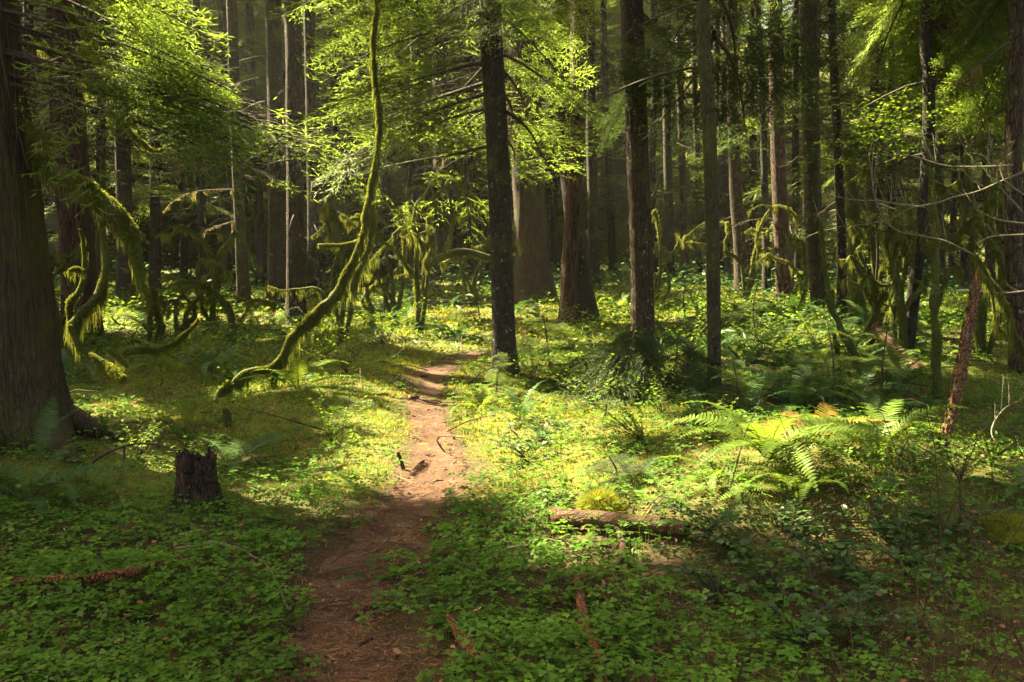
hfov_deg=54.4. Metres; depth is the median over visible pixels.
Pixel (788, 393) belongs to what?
sword fern
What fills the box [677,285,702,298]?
sword fern
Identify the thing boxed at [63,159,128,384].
vine maple
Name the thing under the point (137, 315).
sword fern
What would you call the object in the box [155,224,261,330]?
vine maple
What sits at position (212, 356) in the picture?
sword fern
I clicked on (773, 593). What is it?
salal shrub
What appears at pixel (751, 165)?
hemlock tree
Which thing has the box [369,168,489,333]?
vine maple
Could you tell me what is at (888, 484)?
sword fern
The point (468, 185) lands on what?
hemlock tree
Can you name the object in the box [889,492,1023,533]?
salal shrub
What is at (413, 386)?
root
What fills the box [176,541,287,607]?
twig
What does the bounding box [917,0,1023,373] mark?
hemlock tree
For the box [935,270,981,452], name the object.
broken snag
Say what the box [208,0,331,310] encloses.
hemlock tree
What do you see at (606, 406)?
hemlock sapling
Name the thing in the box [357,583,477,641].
sword fern
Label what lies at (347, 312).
sword fern
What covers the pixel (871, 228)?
vine maple
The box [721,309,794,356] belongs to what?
shrub
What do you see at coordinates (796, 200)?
hemlock tree
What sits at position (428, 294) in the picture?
sword fern
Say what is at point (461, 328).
sword fern
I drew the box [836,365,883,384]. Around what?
sword fern
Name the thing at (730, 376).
sword fern
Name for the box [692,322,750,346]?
sword fern
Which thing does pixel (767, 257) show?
vine maple
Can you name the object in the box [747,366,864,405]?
sword fern
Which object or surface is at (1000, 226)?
vine maple
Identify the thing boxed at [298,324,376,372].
shrub
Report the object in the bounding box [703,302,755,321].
sword fern
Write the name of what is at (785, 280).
hemlock tree
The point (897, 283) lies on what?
vine maple
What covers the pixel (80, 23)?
mossy bough
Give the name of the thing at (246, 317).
sword fern
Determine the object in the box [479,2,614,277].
hemlock tree
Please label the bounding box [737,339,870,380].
sword fern
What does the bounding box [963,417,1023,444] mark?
sword fern
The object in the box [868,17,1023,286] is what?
hemlock tree
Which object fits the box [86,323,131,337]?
sword fern
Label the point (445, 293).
sword fern
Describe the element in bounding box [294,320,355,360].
shrub
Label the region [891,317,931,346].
sword fern
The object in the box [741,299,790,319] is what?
sword fern
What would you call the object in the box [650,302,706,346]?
shrub
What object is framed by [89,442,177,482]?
arching twig
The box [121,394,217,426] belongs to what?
sword fern
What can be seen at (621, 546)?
broken stick
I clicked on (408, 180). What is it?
hemlock tree
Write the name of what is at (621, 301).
sword fern
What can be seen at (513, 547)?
twig
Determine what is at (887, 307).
sword fern
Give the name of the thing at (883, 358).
hemlock sapling
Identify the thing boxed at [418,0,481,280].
hemlock tree
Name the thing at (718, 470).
sword fern
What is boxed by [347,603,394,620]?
root
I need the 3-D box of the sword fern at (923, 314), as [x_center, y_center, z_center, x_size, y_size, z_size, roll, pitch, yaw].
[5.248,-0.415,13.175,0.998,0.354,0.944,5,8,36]
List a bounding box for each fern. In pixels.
[0,440,133,520]
[33,396,85,462]
[61,348,140,385]
[68,321,136,354]
[78,417,137,440]
[83,321,106,335]
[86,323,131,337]
[88,399,163,411]
[102,304,136,325]
[108,312,180,332]
[110,306,181,321]
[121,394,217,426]
[126,328,178,349]
[126,339,210,371]
[159,430,305,479]
[163,343,246,376]
[174,345,222,363]
[183,343,247,370]
[194,349,256,381]
[198,323,289,344]
[218,306,272,323]
[221,309,285,332]
[239,307,302,329]
[239,357,359,396]
[257,316,339,345]
[307,323,336,339]
[314,303,366,317]
[325,308,412,344]
[329,553,401,589]
[342,295,424,344]
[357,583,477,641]
[371,300,407,314]
[372,344,428,354]
[378,298,431,317]
[382,313,427,324]
[397,290,445,298]
[415,321,491,344]
[429,286,457,297]
[430,294,465,308]
[439,282,461,295]
[442,384,514,412]
[460,274,488,283]
[463,288,489,297]
[465,295,490,305]
[468,272,490,284]
[483,300,542,311]
[485,380,566,426]
[521,304,557,319]
[526,297,600,351]
[528,479,636,503]
[572,455,686,483]
[599,291,629,308]
[653,453,789,504]
[655,320,695,340]
[655,386,721,426]
[658,400,894,490]
[660,333,730,358]
[670,296,723,322]
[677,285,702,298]
[677,378,807,420]
[677,393,777,410]
[690,359,796,410]
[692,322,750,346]
[696,325,798,366]
[701,330,786,357]
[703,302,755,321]
[705,301,784,321]
[705,302,777,317]
[705,460,885,506]
[715,372,856,411]
[720,287,741,297]
[721,331,825,365]
[728,356,859,410]
[729,402,917,448]
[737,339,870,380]
[739,383,855,415]
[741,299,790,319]
[741,357,836,382]
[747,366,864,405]
[756,294,825,321]
[761,381,852,419]
[769,331,827,351]
[769,336,855,365]
[773,337,867,363]
[774,348,898,390]
[786,305,863,334]
[790,364,898,391]
[794,399,978,462]
[799,303,856,332]
[806,359,924,407]
[812,327,922,355]
[825,468,944,509]
[832,388,930,415]
[834,331,890,358]
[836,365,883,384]
[841,299,925,334]
[843,335,955,377]
[848,358,943,392]
[868,298,928,316]
[868,298,948,325]
[876,326,950,346]
[885,441,963,470]
[886,393,943,417]
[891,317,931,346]
[961,459,1023,498]
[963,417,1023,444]
[964,382,1012,411]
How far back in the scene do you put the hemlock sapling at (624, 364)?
9.27 m
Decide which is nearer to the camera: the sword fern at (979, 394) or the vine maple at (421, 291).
the sword fern at (979, 394)
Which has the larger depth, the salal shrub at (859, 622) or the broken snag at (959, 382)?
the broken snag at (959, 382)
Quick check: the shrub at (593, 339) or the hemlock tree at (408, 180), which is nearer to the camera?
the shrub at (593, 339)
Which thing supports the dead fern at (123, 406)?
on the ground
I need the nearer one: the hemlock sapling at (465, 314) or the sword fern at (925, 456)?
the sword fern at (925, 456)
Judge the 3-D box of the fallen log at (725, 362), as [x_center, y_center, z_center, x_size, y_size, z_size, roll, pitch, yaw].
[2.298,0.256,10.991,0.903,0.116,0.216,-3,7,-28]
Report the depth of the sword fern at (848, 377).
9.64 m
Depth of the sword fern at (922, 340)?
11.76 m
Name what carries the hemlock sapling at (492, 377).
on the ground
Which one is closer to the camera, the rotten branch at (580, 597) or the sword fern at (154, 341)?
the rotten branch at (580, 597)
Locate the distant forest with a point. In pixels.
(909, 176)
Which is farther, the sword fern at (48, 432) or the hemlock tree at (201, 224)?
the hemlock tree at (201, 224)
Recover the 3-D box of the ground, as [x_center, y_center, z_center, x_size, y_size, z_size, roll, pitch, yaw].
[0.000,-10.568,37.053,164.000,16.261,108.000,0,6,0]
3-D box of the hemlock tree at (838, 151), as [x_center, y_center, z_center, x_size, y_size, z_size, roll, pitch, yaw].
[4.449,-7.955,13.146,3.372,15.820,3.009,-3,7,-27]
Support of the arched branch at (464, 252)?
attached to the vine maple at (421, 291)
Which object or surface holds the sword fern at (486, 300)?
on the ground
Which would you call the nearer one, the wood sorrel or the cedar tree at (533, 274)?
the wood sorrel
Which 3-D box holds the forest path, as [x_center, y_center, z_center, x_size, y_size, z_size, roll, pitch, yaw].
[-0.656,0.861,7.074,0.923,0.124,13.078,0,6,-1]
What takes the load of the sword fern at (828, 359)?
on the ground
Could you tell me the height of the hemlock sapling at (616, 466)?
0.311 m
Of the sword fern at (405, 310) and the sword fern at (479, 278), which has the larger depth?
the sword fern at (479, 278)
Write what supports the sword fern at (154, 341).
on the ground
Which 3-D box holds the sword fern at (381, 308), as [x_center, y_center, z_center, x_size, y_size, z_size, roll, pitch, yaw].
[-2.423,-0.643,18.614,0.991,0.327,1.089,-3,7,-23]
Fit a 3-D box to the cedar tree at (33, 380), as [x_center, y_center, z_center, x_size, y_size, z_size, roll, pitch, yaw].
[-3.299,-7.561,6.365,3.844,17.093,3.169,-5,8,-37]
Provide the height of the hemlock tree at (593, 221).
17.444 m
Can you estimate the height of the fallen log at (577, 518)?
0.156 m
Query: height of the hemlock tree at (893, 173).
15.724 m
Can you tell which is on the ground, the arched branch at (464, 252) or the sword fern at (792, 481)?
the sword fern at (792, 481)
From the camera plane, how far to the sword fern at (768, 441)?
5.58 m
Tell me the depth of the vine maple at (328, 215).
13.94 m
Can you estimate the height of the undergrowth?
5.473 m
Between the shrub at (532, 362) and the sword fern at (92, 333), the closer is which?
the shrub at (532, 362)
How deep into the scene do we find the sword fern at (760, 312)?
13.99 m
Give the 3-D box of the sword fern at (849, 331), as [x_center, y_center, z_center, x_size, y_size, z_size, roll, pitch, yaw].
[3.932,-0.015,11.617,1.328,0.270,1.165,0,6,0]
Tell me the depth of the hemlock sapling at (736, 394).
7.69 m
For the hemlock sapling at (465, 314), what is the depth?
16.70 m
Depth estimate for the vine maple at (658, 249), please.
21.84 m
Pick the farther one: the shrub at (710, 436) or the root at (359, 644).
the shrub at (710, 436)
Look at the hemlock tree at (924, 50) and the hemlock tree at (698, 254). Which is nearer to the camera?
the hemlock tree at (924, 50)
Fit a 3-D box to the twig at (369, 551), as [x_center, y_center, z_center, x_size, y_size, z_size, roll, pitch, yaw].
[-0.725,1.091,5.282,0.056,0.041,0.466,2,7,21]
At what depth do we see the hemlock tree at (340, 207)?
30.45 m
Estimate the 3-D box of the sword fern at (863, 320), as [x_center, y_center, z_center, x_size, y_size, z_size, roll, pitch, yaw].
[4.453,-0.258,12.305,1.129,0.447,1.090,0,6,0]
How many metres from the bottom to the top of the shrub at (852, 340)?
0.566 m
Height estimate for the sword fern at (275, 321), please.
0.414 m
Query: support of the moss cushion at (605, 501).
on the ground
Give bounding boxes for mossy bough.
[17,117,66,164]
[25,145,147,303]
[29,35,97,101]
[55,0,129,48]
[75,40,173,153]
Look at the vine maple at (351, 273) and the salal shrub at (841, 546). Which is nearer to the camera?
the salal shrub at (841, 546)
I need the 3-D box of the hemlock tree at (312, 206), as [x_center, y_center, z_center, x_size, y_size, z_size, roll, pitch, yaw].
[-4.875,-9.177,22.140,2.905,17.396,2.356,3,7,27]
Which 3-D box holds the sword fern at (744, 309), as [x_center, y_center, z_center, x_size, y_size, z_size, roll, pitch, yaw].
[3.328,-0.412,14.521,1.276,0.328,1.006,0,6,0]
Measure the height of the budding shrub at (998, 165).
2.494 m
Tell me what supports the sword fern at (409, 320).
on the ground
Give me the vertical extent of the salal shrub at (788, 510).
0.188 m
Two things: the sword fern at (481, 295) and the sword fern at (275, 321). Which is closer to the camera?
the sword fern at (275, 321)
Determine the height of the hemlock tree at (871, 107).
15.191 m
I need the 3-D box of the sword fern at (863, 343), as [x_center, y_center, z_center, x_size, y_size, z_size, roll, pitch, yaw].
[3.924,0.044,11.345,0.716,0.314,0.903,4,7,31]
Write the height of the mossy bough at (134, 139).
0.802 m
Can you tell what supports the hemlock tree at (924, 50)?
on the ground
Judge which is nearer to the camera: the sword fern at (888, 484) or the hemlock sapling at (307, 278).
the sword fern at (888, 484)
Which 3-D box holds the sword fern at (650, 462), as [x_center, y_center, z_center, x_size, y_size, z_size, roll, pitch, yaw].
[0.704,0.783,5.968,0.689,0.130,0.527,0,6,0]
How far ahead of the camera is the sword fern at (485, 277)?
27.96 m
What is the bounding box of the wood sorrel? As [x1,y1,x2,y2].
[0,303,1023,681]
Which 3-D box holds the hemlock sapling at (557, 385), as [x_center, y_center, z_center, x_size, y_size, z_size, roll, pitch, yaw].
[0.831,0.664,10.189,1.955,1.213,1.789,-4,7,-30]
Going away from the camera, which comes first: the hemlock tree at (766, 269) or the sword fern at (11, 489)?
the sword fern at (11, 489)
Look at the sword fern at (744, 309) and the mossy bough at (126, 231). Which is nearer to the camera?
the mossy bough at (126, 231)
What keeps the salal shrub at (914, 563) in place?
on the ground
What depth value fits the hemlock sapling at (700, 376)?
9.67 m
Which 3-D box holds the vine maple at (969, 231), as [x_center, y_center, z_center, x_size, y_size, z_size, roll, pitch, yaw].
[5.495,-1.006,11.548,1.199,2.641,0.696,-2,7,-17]
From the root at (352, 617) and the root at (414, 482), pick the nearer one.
the root at (352, 617)
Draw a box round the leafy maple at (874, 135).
[798,86,964,280]
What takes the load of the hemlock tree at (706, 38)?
on the ground
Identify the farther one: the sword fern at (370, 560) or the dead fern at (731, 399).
the dead fern at (731, 399)
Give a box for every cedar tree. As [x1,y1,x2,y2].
[0,0,346,465]
[508,0,558,304]
[548,0,601,324]
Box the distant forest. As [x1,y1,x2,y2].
[21,0,1023,284]
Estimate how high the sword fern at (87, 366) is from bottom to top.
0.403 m
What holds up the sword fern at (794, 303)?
on the ground
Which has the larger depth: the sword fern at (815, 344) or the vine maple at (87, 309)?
the sword fern at (815, 344)
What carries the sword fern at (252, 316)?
on the ground
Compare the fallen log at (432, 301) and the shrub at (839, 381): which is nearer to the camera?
the shrub at (839, 381)
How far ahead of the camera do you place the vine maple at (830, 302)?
10.64 m
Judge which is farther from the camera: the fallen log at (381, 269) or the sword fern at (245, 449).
the fallen log at (381, 269)
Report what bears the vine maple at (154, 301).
on the ground
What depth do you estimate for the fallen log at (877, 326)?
11.30 m
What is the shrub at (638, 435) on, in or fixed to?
on the ground
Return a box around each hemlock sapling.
[60,343,74,357]
[305,249,327,292]
[328,391,375,427]
[445,278,489,324]
[476,352,522,400]
[516,312,601,369]
[520,350,657,392]
[549,321,708,411]
[584,452,663,495]
[591,390,628,426]
[640,335,733,401]
[655,257,706,333]
[703,358,770,422]
[721,272,787,344]
[788,319,877,393]
[842,318,916,410]
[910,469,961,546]
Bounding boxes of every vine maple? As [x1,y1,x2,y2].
[49,248,94,354]
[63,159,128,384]
[120,267,179,346]
[133,258,233,337]
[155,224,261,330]
[160,272,277,342]
[214,0,438,396]
[310,211,386,318]
[317,200,407,344]
[339,206,412,327]
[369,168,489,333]
[433,207,523,307]
[651,208,705,302]
[687,204,803,298]
[744,233,847,307]
[817,218,866,375]
[836,219,904,344]
[844,155,943,328]
[852,195,964,349]
[919,138,948,398]
[935,140,1005,355]
[942,186,1023,332]
[971,254,1023,363]
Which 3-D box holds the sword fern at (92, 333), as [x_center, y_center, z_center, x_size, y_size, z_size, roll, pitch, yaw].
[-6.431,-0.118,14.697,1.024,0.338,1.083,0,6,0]
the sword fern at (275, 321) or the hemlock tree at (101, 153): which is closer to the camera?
the sword fern at (275, 321)
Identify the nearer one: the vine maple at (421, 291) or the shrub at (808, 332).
the shrub at (808, 332)
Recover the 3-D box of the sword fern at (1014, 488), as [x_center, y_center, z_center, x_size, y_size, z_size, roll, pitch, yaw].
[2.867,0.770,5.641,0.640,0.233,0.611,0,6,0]
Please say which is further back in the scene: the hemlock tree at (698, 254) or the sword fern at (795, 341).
the hemlock tree at (698, 254)
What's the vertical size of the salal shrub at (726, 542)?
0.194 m
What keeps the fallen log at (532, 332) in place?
on the ground
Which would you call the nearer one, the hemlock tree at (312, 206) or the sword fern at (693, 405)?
the sword fern at (693, 405)
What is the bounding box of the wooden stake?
[396,451,405,470]
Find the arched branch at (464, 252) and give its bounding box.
[419,248,489,273]
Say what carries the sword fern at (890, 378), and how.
on the ground
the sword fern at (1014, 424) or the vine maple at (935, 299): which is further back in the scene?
the vine maple at (935, 299)
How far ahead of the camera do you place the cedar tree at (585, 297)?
16.56 m
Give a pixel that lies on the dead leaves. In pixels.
(400, 541)
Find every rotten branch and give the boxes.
[3,557,183,587]
[444,614,480,663]
[573,572,607,681]
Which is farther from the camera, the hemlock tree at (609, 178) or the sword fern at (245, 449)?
the hemlock tree at (609, 178)
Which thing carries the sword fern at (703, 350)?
on the ground
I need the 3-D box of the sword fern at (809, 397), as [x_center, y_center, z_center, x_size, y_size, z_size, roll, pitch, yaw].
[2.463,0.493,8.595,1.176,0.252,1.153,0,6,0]
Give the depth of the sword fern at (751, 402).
7.57 m
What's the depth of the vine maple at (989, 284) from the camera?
8.37 m
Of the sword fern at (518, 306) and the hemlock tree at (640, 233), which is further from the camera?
the sword fern at (518, 306)
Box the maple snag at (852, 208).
[843,147,867,323]
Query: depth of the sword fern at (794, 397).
8.38 m
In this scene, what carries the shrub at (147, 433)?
on the ground
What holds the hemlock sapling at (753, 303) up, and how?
on the ground
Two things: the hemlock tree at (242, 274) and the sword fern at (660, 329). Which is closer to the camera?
the sword fern at (660, 329)
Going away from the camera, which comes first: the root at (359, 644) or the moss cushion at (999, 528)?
the root at (359, 644)
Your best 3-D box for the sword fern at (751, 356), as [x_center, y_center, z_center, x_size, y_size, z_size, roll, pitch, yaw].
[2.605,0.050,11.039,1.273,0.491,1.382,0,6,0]
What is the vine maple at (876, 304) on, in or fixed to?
on the ground
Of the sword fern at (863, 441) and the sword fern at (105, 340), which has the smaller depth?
the sword fern at (863, 441)
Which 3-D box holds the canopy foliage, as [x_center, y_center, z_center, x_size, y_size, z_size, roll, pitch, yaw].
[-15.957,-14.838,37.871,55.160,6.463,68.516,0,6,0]
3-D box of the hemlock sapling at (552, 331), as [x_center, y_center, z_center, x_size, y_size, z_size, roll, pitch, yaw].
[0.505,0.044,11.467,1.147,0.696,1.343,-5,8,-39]
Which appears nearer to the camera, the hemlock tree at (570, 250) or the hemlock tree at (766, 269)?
the hemlock tree at (570, 250)
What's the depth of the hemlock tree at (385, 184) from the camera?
34.07 m
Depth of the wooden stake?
6.95 m
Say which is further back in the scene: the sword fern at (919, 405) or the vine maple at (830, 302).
the vine maple at (830, 302)
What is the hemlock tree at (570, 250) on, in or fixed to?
on the ground
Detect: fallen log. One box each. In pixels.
[337,299,468,313]
[348,255,397,289]
[522,329,550,336]
[547,508,690,537]
[685,359,746,367]
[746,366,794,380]
[871,322,924,367]
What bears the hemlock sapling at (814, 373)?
on the ground
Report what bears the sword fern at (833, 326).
on the ground
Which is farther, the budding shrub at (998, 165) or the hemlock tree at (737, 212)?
the hemlock tree at (737, 212)
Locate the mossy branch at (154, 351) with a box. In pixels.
[104,318,199,372]
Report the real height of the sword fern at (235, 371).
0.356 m
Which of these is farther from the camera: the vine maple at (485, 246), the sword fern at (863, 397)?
the vine maple at (485, 246)
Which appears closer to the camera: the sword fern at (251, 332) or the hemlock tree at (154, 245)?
the sword fern at (251, 332)
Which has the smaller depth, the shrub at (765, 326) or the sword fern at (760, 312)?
the shrub at (765, 326)
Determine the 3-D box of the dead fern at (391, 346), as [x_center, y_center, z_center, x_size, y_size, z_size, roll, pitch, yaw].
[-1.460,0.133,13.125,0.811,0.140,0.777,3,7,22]
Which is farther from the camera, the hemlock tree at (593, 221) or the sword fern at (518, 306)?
the hemlock tree at (593, 221)
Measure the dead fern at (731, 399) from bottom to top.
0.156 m
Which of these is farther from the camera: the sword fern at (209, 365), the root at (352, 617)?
the sword fern at (209, 365)
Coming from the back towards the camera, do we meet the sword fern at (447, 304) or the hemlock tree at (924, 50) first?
the sword fern at (447, 304)
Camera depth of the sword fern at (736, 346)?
11.65 m
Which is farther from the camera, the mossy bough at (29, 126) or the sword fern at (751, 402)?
the sword fern at (751, 402)
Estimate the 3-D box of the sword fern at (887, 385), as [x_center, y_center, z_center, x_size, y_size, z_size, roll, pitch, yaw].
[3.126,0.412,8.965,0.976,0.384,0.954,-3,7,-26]
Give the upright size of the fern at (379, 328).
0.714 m
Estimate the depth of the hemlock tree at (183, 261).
29.14 m
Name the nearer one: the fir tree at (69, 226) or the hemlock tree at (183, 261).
the fir tree at (69, 226)
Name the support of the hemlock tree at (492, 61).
on the ground
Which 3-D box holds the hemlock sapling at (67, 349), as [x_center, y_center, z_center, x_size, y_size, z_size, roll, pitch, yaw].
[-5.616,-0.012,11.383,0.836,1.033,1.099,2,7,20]
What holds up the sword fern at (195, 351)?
on the ground
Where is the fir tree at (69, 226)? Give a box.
[32,0,193,339]
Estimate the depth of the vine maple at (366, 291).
17.86 m
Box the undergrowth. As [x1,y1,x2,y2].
[0,194,1023,681]
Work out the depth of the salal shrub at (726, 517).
5.10 m
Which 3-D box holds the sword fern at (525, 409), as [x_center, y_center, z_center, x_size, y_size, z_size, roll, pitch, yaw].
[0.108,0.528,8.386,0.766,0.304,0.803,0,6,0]
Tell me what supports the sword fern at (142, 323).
on the ground
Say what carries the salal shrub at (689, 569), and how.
on the ground
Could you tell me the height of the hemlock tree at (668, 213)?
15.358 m
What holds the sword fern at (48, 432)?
on the ground
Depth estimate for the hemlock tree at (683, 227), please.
30.53 m
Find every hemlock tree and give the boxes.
[21,2,133,156]
[28,0,193,277]
[32,0,173,300]
[47,0,247,287]
[88,0,267,279]
[130,0,284,283]
[154,0,324,311]
[204,0,351,288]
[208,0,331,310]
[245,0,370,298]
[253,0,313,325]
[261,0,407,279]
[262,0,616,377]
[337,3,456,269]
[341,0,481,269]
[385,6,510,277]
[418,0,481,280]
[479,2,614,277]
[541,0,673,277]
[555,0,602,290]
[556,0,586,334]
[556,0,756,278]
[560,0,880,384]
[586,0,727,353]
[623,0,772,277]
[644,1,726,282]
[648,0,721,278]
[656,0,771,241]
[675,0,792,290]
[686,0,800,268]
[694,0,867,284]
[698,0,799,292]
[722,0,805,303]
[739,0,917,309]
[772,0,945,315]
[787,0,946,289]
[800,0,1023,353]
[801,0,959,276]
[857,5,1023,287]
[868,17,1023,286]
[896,44,1023,279]
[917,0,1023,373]
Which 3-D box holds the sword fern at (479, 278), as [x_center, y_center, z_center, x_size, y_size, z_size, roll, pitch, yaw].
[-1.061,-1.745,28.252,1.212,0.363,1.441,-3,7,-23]
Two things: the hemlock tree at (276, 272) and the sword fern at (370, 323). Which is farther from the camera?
the hemlock tree at (276, 272)
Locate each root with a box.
[339,636,373,658]
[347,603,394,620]
[397,476,442,483]
[403,378,415,400]
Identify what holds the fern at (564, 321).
on the ground
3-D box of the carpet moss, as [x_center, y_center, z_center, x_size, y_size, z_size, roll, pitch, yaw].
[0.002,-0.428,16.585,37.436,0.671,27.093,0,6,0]
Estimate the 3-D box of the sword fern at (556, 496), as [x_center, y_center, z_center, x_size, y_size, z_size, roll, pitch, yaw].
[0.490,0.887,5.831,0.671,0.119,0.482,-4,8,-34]
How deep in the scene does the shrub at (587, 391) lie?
9.07 m
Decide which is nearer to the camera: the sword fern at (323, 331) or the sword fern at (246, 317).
the sword fern at (323, 331)
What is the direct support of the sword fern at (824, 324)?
on the ground
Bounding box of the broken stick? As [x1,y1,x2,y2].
[613,526,626,569]
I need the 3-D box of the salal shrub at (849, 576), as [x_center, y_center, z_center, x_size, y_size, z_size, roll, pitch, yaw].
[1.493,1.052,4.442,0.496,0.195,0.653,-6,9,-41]
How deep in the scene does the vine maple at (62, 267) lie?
12.02 m
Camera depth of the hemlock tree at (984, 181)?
24.80 m
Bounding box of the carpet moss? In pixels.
[0,279,1023,681]
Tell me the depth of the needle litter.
4.46 m
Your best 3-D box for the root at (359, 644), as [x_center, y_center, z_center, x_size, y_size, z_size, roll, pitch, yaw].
[-0.623,1.227,3.982,0.034,0.038,0.191,4,7,31]
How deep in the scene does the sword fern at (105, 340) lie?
13.76 m
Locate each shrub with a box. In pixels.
[112,407,171,458]
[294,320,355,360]
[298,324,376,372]
[308,395,369,440]
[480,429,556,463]
[488,330,557,380]
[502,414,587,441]
[546,352,623,404]
[561,326,642,357]
[597,397,646,447]
[615,360,703,415]
[644,545,789,605]
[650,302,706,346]
[652,495,766,536]
[669,390,759,442]
[677,519,826,565]
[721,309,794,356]
[725,538,865,608]
[730,590,879,650]
[734,496,853,541]
[745,302,805,352]
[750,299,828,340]
[759,520,900,569]
[768,332,842,372]
[776,568,950,644]
[781,300,842,347]
[785,549,928,596]
[799,350,873,403]
[813,120,1023,455]
[824,313,896,367]
[833,494,945,538]
[838,521,956,581]
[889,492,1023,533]
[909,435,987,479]
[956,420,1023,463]
[987,302,1006,328]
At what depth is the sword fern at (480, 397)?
9.22 m
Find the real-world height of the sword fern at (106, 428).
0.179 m
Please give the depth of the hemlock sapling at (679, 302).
14.29 m
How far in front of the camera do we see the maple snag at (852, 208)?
12.88 m
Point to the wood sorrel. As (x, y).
(530, 633)
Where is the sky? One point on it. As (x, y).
(788, 0)
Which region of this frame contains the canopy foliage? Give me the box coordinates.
[21,0,767,109]
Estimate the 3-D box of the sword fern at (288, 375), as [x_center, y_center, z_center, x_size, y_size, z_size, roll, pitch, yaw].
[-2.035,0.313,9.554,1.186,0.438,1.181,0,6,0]
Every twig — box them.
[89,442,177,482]
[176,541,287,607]
[349,537,390,557]
[489,538,574,556]
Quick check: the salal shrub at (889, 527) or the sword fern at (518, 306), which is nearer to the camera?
the salal shrub at (889, 527)
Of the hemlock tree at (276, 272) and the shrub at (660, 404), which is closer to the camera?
the shrub at (660, 404)
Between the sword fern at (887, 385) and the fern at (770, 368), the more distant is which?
the fern at (770, 368)
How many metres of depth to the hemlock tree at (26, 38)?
27.12 m
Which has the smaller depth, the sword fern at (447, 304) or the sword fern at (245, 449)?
the sword fern at (245, 449)
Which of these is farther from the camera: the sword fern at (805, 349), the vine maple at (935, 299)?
the sword fern at (805, 349)
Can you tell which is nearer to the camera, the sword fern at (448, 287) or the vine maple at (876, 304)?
the vine maple at (876, 304)
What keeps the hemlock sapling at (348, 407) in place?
on the ground
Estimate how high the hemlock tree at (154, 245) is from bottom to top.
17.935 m
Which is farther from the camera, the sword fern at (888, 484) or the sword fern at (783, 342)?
the sword fern at (783, 342)
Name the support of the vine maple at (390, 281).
on the ground
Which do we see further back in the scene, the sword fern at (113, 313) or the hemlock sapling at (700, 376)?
the sword fern at (113, 313)
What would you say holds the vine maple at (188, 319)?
on the ground
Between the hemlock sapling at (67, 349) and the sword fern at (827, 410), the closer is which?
the sword fern at (827, 410)
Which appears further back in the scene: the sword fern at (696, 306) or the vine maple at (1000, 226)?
the sword fern at (696, 306)
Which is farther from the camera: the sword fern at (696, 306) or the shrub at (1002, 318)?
the sword fern at (696, 306)
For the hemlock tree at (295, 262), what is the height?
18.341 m
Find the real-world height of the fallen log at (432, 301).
0.336 m
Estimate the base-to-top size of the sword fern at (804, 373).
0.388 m
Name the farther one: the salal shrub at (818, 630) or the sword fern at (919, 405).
the sword fern at (919, 405)
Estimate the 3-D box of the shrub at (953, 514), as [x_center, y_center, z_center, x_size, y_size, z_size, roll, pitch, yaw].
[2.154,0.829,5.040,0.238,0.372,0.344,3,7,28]
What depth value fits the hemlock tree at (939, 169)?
26.27 m
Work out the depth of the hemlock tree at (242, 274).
19.11 m
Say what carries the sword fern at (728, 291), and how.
on the ground
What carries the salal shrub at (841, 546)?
on the ground
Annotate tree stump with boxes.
[166,446,229,514]
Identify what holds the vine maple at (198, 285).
on the ground
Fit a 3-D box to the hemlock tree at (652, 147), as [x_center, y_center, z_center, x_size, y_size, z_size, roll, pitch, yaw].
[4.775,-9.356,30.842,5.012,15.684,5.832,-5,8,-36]
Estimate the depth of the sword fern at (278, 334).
14.31 m
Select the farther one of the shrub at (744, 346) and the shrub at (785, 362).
the shrub at (744, 346)
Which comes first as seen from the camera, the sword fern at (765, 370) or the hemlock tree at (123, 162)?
the sword fern at (765, 370)
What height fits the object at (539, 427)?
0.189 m
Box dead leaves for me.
[0,379,1023,681]
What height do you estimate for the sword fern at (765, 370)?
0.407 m
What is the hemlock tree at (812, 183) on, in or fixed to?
on the ground
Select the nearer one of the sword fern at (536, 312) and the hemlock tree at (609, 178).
the sword fern at (536, 312)
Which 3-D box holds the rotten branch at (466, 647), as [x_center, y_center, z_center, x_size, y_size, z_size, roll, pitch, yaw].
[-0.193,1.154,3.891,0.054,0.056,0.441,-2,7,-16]
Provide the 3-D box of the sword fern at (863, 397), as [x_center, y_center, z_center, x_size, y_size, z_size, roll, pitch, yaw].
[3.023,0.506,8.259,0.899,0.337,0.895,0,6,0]
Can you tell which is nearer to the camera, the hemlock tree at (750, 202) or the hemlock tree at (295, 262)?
the hemlock tree at (295, 262)
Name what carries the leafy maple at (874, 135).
on the ground
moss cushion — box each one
[571,484,630,512]
[974,508,1023,548]
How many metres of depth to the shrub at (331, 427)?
7.74 m
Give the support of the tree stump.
on the ground
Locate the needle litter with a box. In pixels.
[1,303,1023,681]
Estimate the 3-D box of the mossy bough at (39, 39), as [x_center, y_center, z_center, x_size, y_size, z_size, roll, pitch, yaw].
[-3.368,-2.058,7.547,0.126,0.513,0.588,4,8,33]
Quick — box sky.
[674,0,913,41]
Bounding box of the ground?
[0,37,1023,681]
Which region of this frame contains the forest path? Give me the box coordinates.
[276,352,489,681]
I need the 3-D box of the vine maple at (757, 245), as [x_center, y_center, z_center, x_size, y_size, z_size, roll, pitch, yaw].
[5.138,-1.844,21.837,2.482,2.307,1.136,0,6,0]
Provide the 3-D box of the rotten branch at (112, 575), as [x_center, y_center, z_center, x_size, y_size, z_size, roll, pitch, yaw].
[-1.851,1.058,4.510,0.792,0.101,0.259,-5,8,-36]
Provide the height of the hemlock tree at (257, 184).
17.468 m

